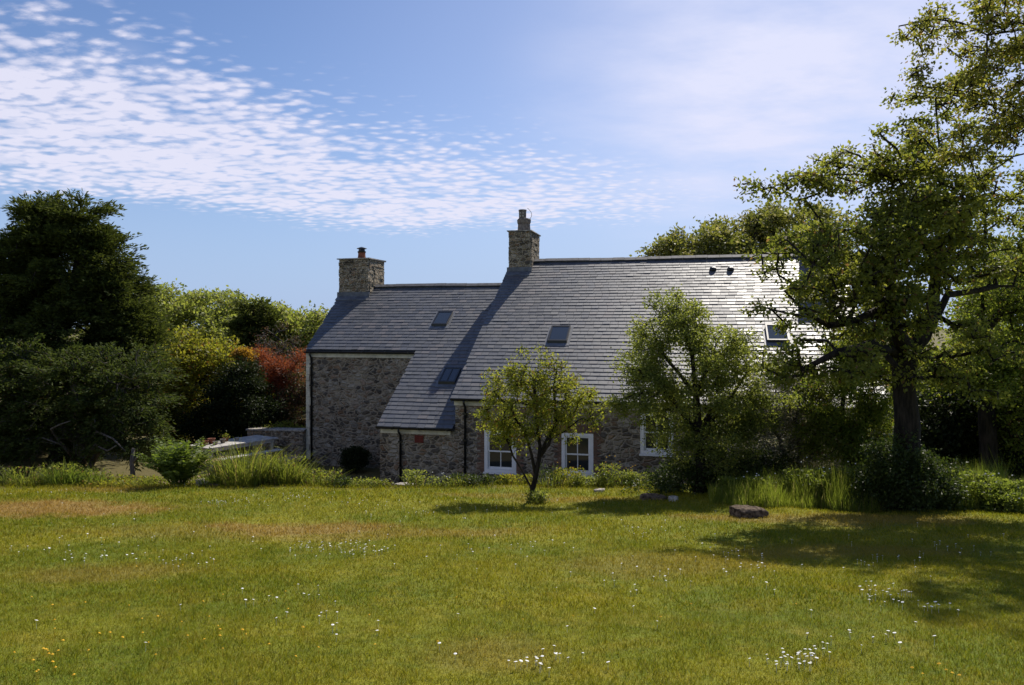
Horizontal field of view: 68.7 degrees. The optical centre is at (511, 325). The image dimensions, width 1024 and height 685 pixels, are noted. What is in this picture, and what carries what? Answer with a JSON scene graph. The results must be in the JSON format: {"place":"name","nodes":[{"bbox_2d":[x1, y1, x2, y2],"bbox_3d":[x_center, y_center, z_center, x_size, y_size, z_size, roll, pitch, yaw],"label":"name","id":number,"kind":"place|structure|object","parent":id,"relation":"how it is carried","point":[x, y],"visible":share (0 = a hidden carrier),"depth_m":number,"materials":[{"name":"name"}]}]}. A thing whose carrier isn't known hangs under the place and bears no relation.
{"place":"outdoors","nodes":[
{"label":"outdoors","id":0,"kind":"place"},
{"bbox_2d":[0,329,1023,684],"bbox_3d":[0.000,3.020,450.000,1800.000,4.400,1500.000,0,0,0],"label":"ground","id":1,"kind":"structure","parent":0,"point":[120,465],"depth_m":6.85,"materials":[{"name":"green plant"}]},
{"bbox_2d":[0,464,59,486],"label":"leafy plant","id":2,"kind":"object","parent":1,"relation":"on","point":[15,478],"visible":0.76,"depth_m":19.07,"materials":[{"name":"green plant"}]},
{"bbox_2d":[23,461,102,486],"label":"leafy plant","id":3,"kind":"object","parent":1,"relation":"on","point":[70,475],"visible":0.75,"depth_m":19.05,"materials":[{"name":"green plant"}]},
{"bbox_2d":[0,188,184,461],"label":"conifer tree","id":4,"kind":"object","parent":1,"relation":"on","point":[48,295],"visible":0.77,"depth_m":26.00,"materials":[{"name":"green plant"}]},
{"bbox_2d":[0,333,190,476],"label":"conifer tree","id":5,"kind":"object","parent":1,"relation":"on","point":[102,420],"visible":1,"depth_m":22.90,"materials":[{"name":"plant"}]},
{"bbox_2d":[76,465,118,486],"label":"leafy plant","id":6,"kind":"object","parent":1,"relation":"on","point":[97,476],"visible":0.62,"depth_m":19.21,"materials":[{"name":"green plant"}]},
{"bbox_2d":[79,478,128,487],"bbox_3d":[-10.450,4.104,19.299,1.161,0.516,1.273,0,0,0],"label":"weed patch","id":7,"kind":"object","parent":1,"relation":"on","point":[103,482],"visible":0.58,"depth_m":19.00,"materials":[{"name":"green plant"}]},
{"bbox_2d":[93,471,138,482],"bbox_3d":[-10.559,4.170,19.815,1.573,0.792,1.462,0,0,-24],"label":"weed patch","id":8,"kind":"object","parent":1,"relation":"on","point":[114,478],"visible":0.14,"depth_m":19.75,"materials":[{"name":"green plant"}]},
{"bbox_2d":[109,473,153,487],"bbox_3d":[-9.989,4.133,19.696,1.332,0.726,1.278,0,0,22],"label":"weed patch","id":9,"kind":"object","parent":1,"relation":"on","point":[130,480],"visible":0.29,"depth_m":19.39,"materials":[{"name":"green plant"}]},
{"bbox_2d":[129,448,138,477],"bbox_3d":[-11.192,4.249,22.302,0.424,1.211,0.196,0,0,0],"label":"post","id":10,"kind":"object","parent":1,"relation":"on","point":[132,460],"visible":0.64,"depth_m":22.26,"materials":[{"name":"grey wood"}]},
{"bbox_2d":[131,475,163,486],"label":"grass tuft","id":11,"kind":"object","parent":1,"relation":"on","point":[137,483],"visible":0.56,"depth_m":19.28,"materials":[{"name":"green plant"}]},
{"bbox_2d":[132,472,177,486],"bbox_3d":[-9.278,4.119,19.588,1.414,0.623,1.172,0,0,0],"label":"weed patch","id":12,"kind":"object","parent":1,"relation":"on","point":[157,478],"visible":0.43,"depth_m":19.37,"materials":[{"name":"green plant"}]},
{"bbox_2d":[76,278,236,397],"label":"broadleaf tree","id":13,"kind":"object","parent":1,"relation":"on","point":[168,302],"visible":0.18,"depth_m":42.95,"materials":[{"name":"green plant"}]},
{"bbox_2d":[133,436,219,485],"bbox_3d":[-8.402,3.383,18.916,2.011,1.249,1.950,0,0,0],"label":"fern","id":14,"kind":"object","parent":1,"relation":"on","point":[173,466],"visible":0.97,"depth_m":18.58,"materials":[{"name":"green plant"}]},
{"bbox_2d":[124,324,254,444],"bbox_3d":[-13.580,2.423,31.084,6.274,4.997,4.393,0,0,0],"label":"broadleaf tree","id":15,"kind":"object","parent":1,"relation":"on","point":[197,365],"visible":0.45,"depth_m":30.16,"materials":[{"name":"green plant"}]},
{"bbox_2d":[187,471,214,483],"bbox_3d":[-8.012,4.109,19.884,1.362,0.805,1.368,0,0,25],"label":"weed patch","id":16,"kind":"object","parent":1,"relation":"on","point":[197,477],"visible":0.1,"depth_m":19.58,"materials":[{"name":"green plant"}]},
{"bbox_2d":[191,472,218,485],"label":"grass tuft","id":17,"kind":"object","parent":1,"relation":"on","point":[206,481],"visible":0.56,"depth_m":18.73,"materials":[{"name":"green plant"}]},
{"bbox_2d":[201,482,221,486],"bbox_3d":[-7.542,4.004,18.800,0.492,0.118,0.262,0,0,4],"label":"edging stone","id":18,"kind":"object","parent":1,"relation":"on","point":[212,484],"visible":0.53,"depth_m":18.67,"materials":[{"name":"grey stone"}]},
{"bbox_2d":[163,352,294,444],"bbox_3d":[-11.021,2.966,29.653,4.885,3.794,3.413,0,0,0],"label":"evergreen shrub","id":19,"kind":"object","parent":1,"relation":"on","point":[220,410],"visible":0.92,"depth_m":29.05,"materials":[{"name":"green plant"}]},
{"bbox_2d":[161,285,302,392],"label":"broadleaf tree","id":20,"kind":"object","parent":1,"relation":"on","point":[229,292],"visible":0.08,"depth_m":45.00,"materials":[{"name":"green plant"}]},
{"bbox_2d":[164,447,305,483],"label":"terrace","id":21,"kind":"structure","parent":1,"relation":"on","point":[290,458],"depth_m":27.12,"materials":[{"name":"grey stone"}]},
{"bbox_2d":[191,447,243,457],"bbox_3d":[-10.346,4.543,26.264,0.316,0.455,2.400,0,0,33],"label":"garden bench","id":22,"kind":"object","parent":21,"relation":"on","point":[242,449],"visible":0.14,"depth_m":27.03,"materials":[{"name":"grey wood"}]},
{"bbox_2d":[189,435,278,471],"bbox_3d":[-9.550,4.370,25.750,1.188,0.800,2.800,0,0,33],"label":"garden table","id":23,"kind":"object","parent":21,"relation":"on","point":[246,441],"visible":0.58,"depth_m":25.70,"materials":[{"name":"grey wood"}]},
{"bbox_2d":[207,438,215,443],"bbox_3d":[-10.125,3.882,25.229,0.270,0.176,0.263,0,0,0],"label":"flower pot","id":24,"kind":"object","parent":23,"relation":"on","point":[210,440],"visible":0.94,"depth_m":25.14,"materials":[{"name":"ceramic"}]},
{"bbox_2d":[222,433,229,441],"bbox_3d":[-9.835,3.787,25.739,0.273,0.366,0.286,0,0,-37],"label":"flower pot","id":25,"kind":"object","parent":23,"relation":"on","point":[226,437],"visible":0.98,"depth_m":25.73,"materials":[{"name":"ceramic"}]},
{"bbox_2d":[218,449,281,469],"bbox_3d":[-8.775,4.543,25.250,0.316,0.455,2.400,0,0,33],"label":"garden bench","id":26,"kind":"object","parent":21,"relation":"on","point":[273,451],"visible":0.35,"depth_m":25.76,"materials":[{"name":"grey wood"}]},
{"bbox_2d":[246,427,306,453],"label":"garden wall","id":27,"kind":"structure","parent":21,"relation":"on","point":[295,438],"depth_m":28.00,"materials":[{"name":"stone"}]},
{"bbox_2d":[166,436,305,486],"bbox_3d":[-6.747,3.425,18.984,3.883,1.493,2.914,0,0,0],"label":"iris clump","id":28,"kind":"object","parent":1,"relation":"on","point":[237,474],"visible":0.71,"depth_m":18.73,"materials":[{"name":"green plant"}]},
{"bbox_2d":[230,346,259,401],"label":"orange shrub","id":29,"kind":"object","parent":1,"relation":"on","point":[244,352],"visible":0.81,"depth_m":30.21,"materials":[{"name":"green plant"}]},
{"bbox_2d":[217,293,291,395],"bbox_3d":[-13.113,1.606,38.050,4.068,6.528,3.864,0,0,0],"label":"evergreen tree","id":30,"kind":"object","parent":1,"relation":"on","point":[243,321],"visible":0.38,"depth_m":37.52,"materials":[{"name":"green plant"}]},
{"bbox_2d":[214,300,328,413],"bbox_3d":[-12.164,1.789,41.014,7.850,6.346,8.705,0,0,0],"label":"broadleaf tree","id":31,"kind":"object","parent":1,"relation":"on","point":[308,325],"visible":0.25,"depth_m":38.58,"materials":[{"name":"green plant"}]},
{"bbox_2d":[236,368,306,427],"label":"dark red shrub","id":32,"kind":"object","parent":1,"relation":"on","point":[296,394],"visible":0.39,"depth_m":30.45,"materials":[{"name":"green plant"}]},
{"bbox_2d":[249,342,306,420],"bbox_3d":[-9.912,2.768,31.473,3.761,4.176,2.710,0,0,0],"label":"red shrub","id":33,"kind":"object","parent":1,"relation":"on","point":[274,376],"visible":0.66,"depth_m":31.11,"materials":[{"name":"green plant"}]},
{"bbox_2d":[250,320,305,399],"bbox_3d":[-10.319,2.305,33.479,3.167,5.150,2.454,0,0,0],"label":"twiggy tree","id":34,"kind":"object","parent":1,"relation":"on","point":[282,350],"visible":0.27,"depth_m":33.35,"materials":[{"name":"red plant"}]},
{"bbox_2d":[252,416,305,428],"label":"broadleaf shrub","id":35,"kind":"object","parent":1,"relation":"on","point":[288,425],"visible":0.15,"depth_m":28.81,"materials":[{"name":"green plant"}]},
{"bbox_2d":[241,445,332,485],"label":"iris clump","id":36,"kind":"object","parent":1,"relation":"on","point":[282,478],"visible":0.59,"depth_m":18.88,"materials":[{"name":"green plant"}]},
{"bbox_2d":[285,464,353,487],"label":"leafy plant","id":37,"kind":"object","parent":1,"relation":"on","point":[318,478],"visible":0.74,"depth_m":19.06,"materials":[{"name":"green plant"}]},
{"bbox_2d":[325,475,353,487],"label":"bedding plant","id":38,"kind":"object","parent":1,"relation":"on","point":[344,481],"visible":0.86,"depth_m":18.94,"materials":[{"name":"green plant"}]},
{"bbox_2d":[336,444,374,472],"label":"evergreen shrub","id":39,"kind":"object","parent":1,"relation":"on","point":[359,456],"visible":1,"depth_m":26.42,"materials":[{"name":"green plant"}]},
{"bbox_2d":[348,478,377,486],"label":"bedding plant","id":40,"kind":"object","parent":1,"relation":"on","point":[364,482],"visible":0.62,"depth_m":19.23,"materials":[{"name":"green plant"}]},
{"bbox_2d":[346,476,380,486],"bbox_3d":[-4.136,4.252,19.898,1.295,0.651,1.372,0,0,32],"label":"weed patch","id":41,"kind":"object","parent":1,"relation":"on","point":[362,481],"visible":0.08,"depth_m":19.81,"materials":[{"name":"green plant"}]},
{"bbox_2d":[365,478,393,487],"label":"bedding plant","id":42,"kind":"object","parent":1,"relation":"on","point":[385,482],"visible":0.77,"depth_m":18.93,"materials":[{"name":"green plant"}]},
{"bbox_2d":[398,468,430,486],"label":"bedding plant","id":43,"kind":"object","parent":1,"relation":"on","point":[412,482],"visible":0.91,"depth_m":18.87,"materials":[{"name":"green plant"}]},
{"bbox_2d":[418,472,450,487],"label":"bedding plant","id":44,"kind":"object","parent":1,"relation":"on","point":[435,479],"visible":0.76,"depth_m":18.91,"materials":[{"name":"green plant"}]},
{"bbox_2d":[446,472,469,486],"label":"bedding plant","id":45,"kind":"object","parent":1,"relation":"on","point":[453,475],"visible":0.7,"depth_m":19.08,"materials":[{"name":"green plant"}]},
{"bbox_2d":[458,473,495,486],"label":"bedding plant","id":46,"kind":"object","parent":1,"relation":"on","point":[472,478],"visible":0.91,"depth_m":18.90,"materials":[{"name":"green plant"}]},
{"bbox_2d":[13,539,960,684],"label":"dandelions","id":47,"kind":"object","parent":1,"relation":"on","point":[52,661],"visible":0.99,"depth_m":5.32,"materials":[{"name":"plant"}]},
{"bbox_2d":[9,485,980,673],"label":"daisies","id":48,"kind":"object","parent":1,"relation":"on","point":[798,663],"visible":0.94,"depth_m":6.71,"materials":[{"name":"white plant"}]},
{"bbox_2d":[487,475,511,484],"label":"bedding plant","id":49,"kind":"object","parent":1,"relation":"on","point":[498,481],"visible":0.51,"depth_m":19.08,"materials":[{"name":"green plant"}]},
{"bbox_2d":[495,473,532,484],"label":"bedding plant","id":50,"kind":"object","parent":1,"relation":"on","point":[507,478],"visible":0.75,"depth_m":19.01,"materials":[{"name":"green plant"}]},
{"bbox_2d":[520,490,550,503],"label":"ivy tuft","id":51,"kind":"object","parent":1,"relation":"on","point":[534,496],"visible":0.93,"depth_m":15.30,"materials":[{"name":"green plant"}]},
{"bbox_2d":[470,343,611,499],"bbox_3d":[0.587,2.024,15.615,3.000,3.409,1.588,0,0,0],"label":"sapling tree","id":52,"kind":"object","parent":1,"relation":"on","point":[539,382],"visible":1,"depth_m":15.46,"materials":[{"name":"green plant"}]},
{"bbox_2d":[530,463,565,486],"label":"bedding plant","id":53,"kind":"object","parent":1,"relation":"on","point":[548,483],"visible":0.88,"depth_m":18.68,"materials":[{"name":"green plant"}]},
{"bbox_2d":[550,462,585,486],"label":"bedding plant","id":54,"kind":"object","parent":1,"relation":"on","point":[569,472],"visible":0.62,"depth_m":18.99,"materials":[{"name":"green plant"}]},
{"bbox_2d":[567,474,606,487],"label":"bedding plant","id":55,"kind":"object","parent":1,"relation":"on","point":[589,480],"visible":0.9,"depth_m":18.75,"materials":[{"name":"green plant"}]},
{"bbox_2d":[303,209,892,485],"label":"stone cottage","id":56,"kind":"structure","parent":1,"relation":"on","point":[394,381],"depth_m":26.51,"materials":[{"name":"stone"}]},
{"bbox_2d":[483,430,516,474],"bbox_3d":[-0.348,3.838,22.721,1.060,1.315,0.175,0,0,14],"label":"window","id":57,"kind":"structure","parent":56,"relation":"in","point":[496,461],"depth_m":22.75,"materials":[{"name":"white paint"}]},
{"bbox_2d":[562,433,592,478],"bbox_3d":[1.939,3.833,22.161,1.010,1.305,0.175,0,0,14],"label":"window","id":58,"kind":"structure","parent":56,"relation":"in","point":[580,455],"depth_m":22.16,"materials":[{"name":"white paint"}]},
{"bbox_2d":[639,411,672,456],"bbox_3d":[4.180,3.112,21.613,1.000,1.285,0.175,0,0,14],"label":"window","id":59,"kind":"structure","parent":56,"relation":"in","point":[645,447],"depth_m":21.66,"materials":[{"name":"white paint"}]},
{"bbox_2d":[593,488,604,491],"bbox_3d":[2.050,3.885,17.600,0.262,0.103,0.164,0,0,-8],"label":"edging stone","id":60,"kind":"object","parent":1,"relation":"on","point":[598,490],"visible":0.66,"depth_m":17.54,"materials":[{"name":"white stone"}]},
{"bbox_2d":[579,455,622,486],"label":"bedding plant","id":61,"kind":"object","parent":1,"relation":"on","point":[611,478],"visible":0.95,"depth_m":18.77,"materials":[{"name":"green plant"}]},
{"bbox_2d":[616,465,648,487],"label":"bedding plant","id":62,"kind":"object","parent":1,"relation":"on","point":[625,477],"visible":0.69,"depth_m":18.76,"materials":[{"name":"green plant"}]},
{"bbox_2d":[629,472,660,486],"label":"bedding plant","id":63,"kind":"object","parent":1,"relation":"on","point":[640,479],"visible":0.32,"depth_m":18.81,"materials":[{"name":"green plant"}]},
{"bbox_2d":[640,493,667,500],"bbox_3d":[2.955,3.594,15.600,0.558,0.147,0.328,0,0,23],"label":"edging stone","id":64,"kind":"object","parent":1,"relation":"on","point":[648,496],"visible":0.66,"depth_m":15.53,"materials":[{"name":"grey stone"}]},
{"bbox_2d":[668,496,677,501],"bbox_3d":[3.272,3.532,15.200,0.197,0.147,0.148,0,0,3],"label":"edging stone","id":65,"kind":"object","parent":1,"relation":"on","point":[670,498],"visible":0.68,"depth_m":15.14,"materials":[{"name":"grey stone"}]},
{"bbox_2d":[600,283,805,494],"bbox_3d":[4.061,1.433,16.663,4.581,4.706,3.101,0,0,0],"label":"broadleaf tree","id":66,"kind":"object","parent":1,"relation":"on","point":[713,364],"visible":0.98,"depth_m":16.21,"materials":[{"name":"green plant"}]},
{"bbox_2d":[619,442,797,494],"bbox_3d":[4.545,3.280,16.885,4.247,1.285,2.494,0,0,0],"label":"evergreen shrub","id":67,"kind":"object","parent":1,"relation":"on","point":[667,482],"visible":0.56,"depth_m":16.67,"materials":[{"name":"green plant"}]},
{"bbox_2d":[713,471,766,491],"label":"nettle clump","id":68,"kind":"object","parent":1,"relation":"on","point":[725,479],"visible":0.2,"depth_m":15.25,"materials":[{"name":"green plant"}]},
{"bbox_2d":[629,200,860,256],"bbox_3d":[12.346,-0.983,39.941,12.194,11.742,8.993,0,0,0],"label":"broadleaf tree","id":69,"kind":"object","parent":1,"relation":"on","point":[719,237],"visible":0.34,"depth_m":38.38,"materials":[{"name":"green plant"}]},
{"bbox_2d":[729,505,769,518],"bbox_3d":[4.098,3.253,12.950,0.590,0.250,0.394,0,0,-15],"label":"boulder","id":70,"kind":"object","parent":1,"relation":"on","point":[746,511],"visible":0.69,"depth_m":12.79,"materials":[{"name":"grey stone"}]},
{"bbox_2d":[737,473,800,497],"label":"nettle clump","id":71,"kind":"object","parent":1,"relation":"on","point":[773,482],"visible":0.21,"depth_m":14.73,"materials":[{"name":"green plant"}]},
{"bbox_2d":[760,468,819,490],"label":"nettle clump","id":72,"kind":"object","parent":1,"relation":"on","point":[776,476],"visible":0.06,"depth_m":15.13,"materials":[{"name":"green plant"}]},
{"bbox_2d":[718,352,871,471],"bbox_3d":[6.644,2.222,17.401,3.728,3.441,2.253,0,0,0],"label":"twiggy shrub","id":73,"kind":"object","parent":1,"relation":"on","point":[780,442],"visible":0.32,"depth_m":17.14,"materials":[{"name":"green plant"}]},
{"bbox_2d":[781,457,833,489],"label":"nettle clump","id":74,"kind":"object","parent":1,"relation":"on","point":[813,471],"visible":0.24,"depth_m":14.76,"materials":[{"name":"green plant"}]},
{"bbox_2d":[808,468,855,507],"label":"nettle clump","id":75,"kind":"object","parent":1,"relation":"on","point":[816,482],"visible":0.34,"depth_m":14.30,"materials":[{"name":"green plant"}]},
{"bbox_2d":[784,334,893,469],"bbox_3d":[7.380,1.887,16.639,2.852,3.929,2.096,0,0,0],"label":"broadleaf shrub","id":76,"kind":"object","parent":1,"relation":"on","point":[831,421],"visible":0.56,"depth_m":16.31,"materials":[{"name":"green plant"}]},
{"bbox_2d":[830,461,864,491],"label":"nettle clump","id":77,"kind":"object","parent":1,"relation":"on","point":[846,469],"visible":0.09,"depth_m":14.71,"materials":[{"name":"green plant"}]},
{"bbox_2d":[705,453,1023,512],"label":"long grass","id":78,"kind":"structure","parent":1,"relation":"on","point":[750,496],"depth_m":14.18,"materials":[{"name":"green plant"}]},
{"bbox_2d":[733,62,1023,509],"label":"broadleaf tree","id":79,"kind":"object","parent":1,"relation":"on","point":[883,298],"visible":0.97,"depth_m":13.20,"materials":[{"name":"green plant"}]},
{"bbox_2d":[839,425,973,513],"bbox_3d":[7.272,2.691,13.855,2.533,1.662,1.931,0,0,0],"label":"bramble bush","id":80,"kind":"object","parent":1,"relation":"on","point":[887,469],"visible":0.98,"depth_m":13.60,"materials":[{"name":"green plant"}]},
{"bbox_2d":[883,239,1023,451],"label":"broadleaf tree","id":81,"kind":"object","parent":1,"relation":"on","point":[975,315],"visible":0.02,"depth_m":30.62,"materials":[{"name":"green plant"}]},
{"bbox_2d":[884,326,1023,479],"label":"evergreen shrub","id":82,"kind":"object","parent":1,"relation":"on","point":[947,431],"visible":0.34,"depth_m":19.59,"materials":[{"name":"green plant"}]},
{"bbox_2d":[886,0,1023,180],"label":"broadleaf tree","id":83,"kind":"object","parent":1,"relation":"on","point":[993,133],"visible":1,"depth_m":12.52,"materials":[{"name":"green plant"}]},
{"bbox_2d":[942,469,994,508],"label":"nettle clump","id":84,"kind":"object","parent":1,"relation":"on","point":[970,473],"visible":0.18,"depth_m":14.03,"materials":[{"name":"green plant"}]},
{"bbox_2d":[916,211,1023,472],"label":"broadleaf tree","id":85,"kind":"object","parent":1,"relation":"on","point":[1010,301],"visible":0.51,"depth_m":18.28,"materials":[{"name":"green plant"}]},
{"bbox_2d":[955,473,1023,512],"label":"nettle clump","id":86,"kind":"object","parent":1,"relation":"on","point":[1004,484],"visible":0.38,"depth_m":13.75,"materials":[{"name":"green plant"}]},
{"bbox_2d":[969,487,1023,513],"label":"nettle clump","id":87,"kind":"object","parent":1,"relation":"on","point":[1008,501],"visible":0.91,"depth_m":13.42,"materials":[{"name":"green plant"}]},
{"bbox_2d":[0,0,1023,328],"label":"sky","id":88,"kind":"structure","parent":0,"point":[253,147],"materials":[{"name":"blue"}]}
]}

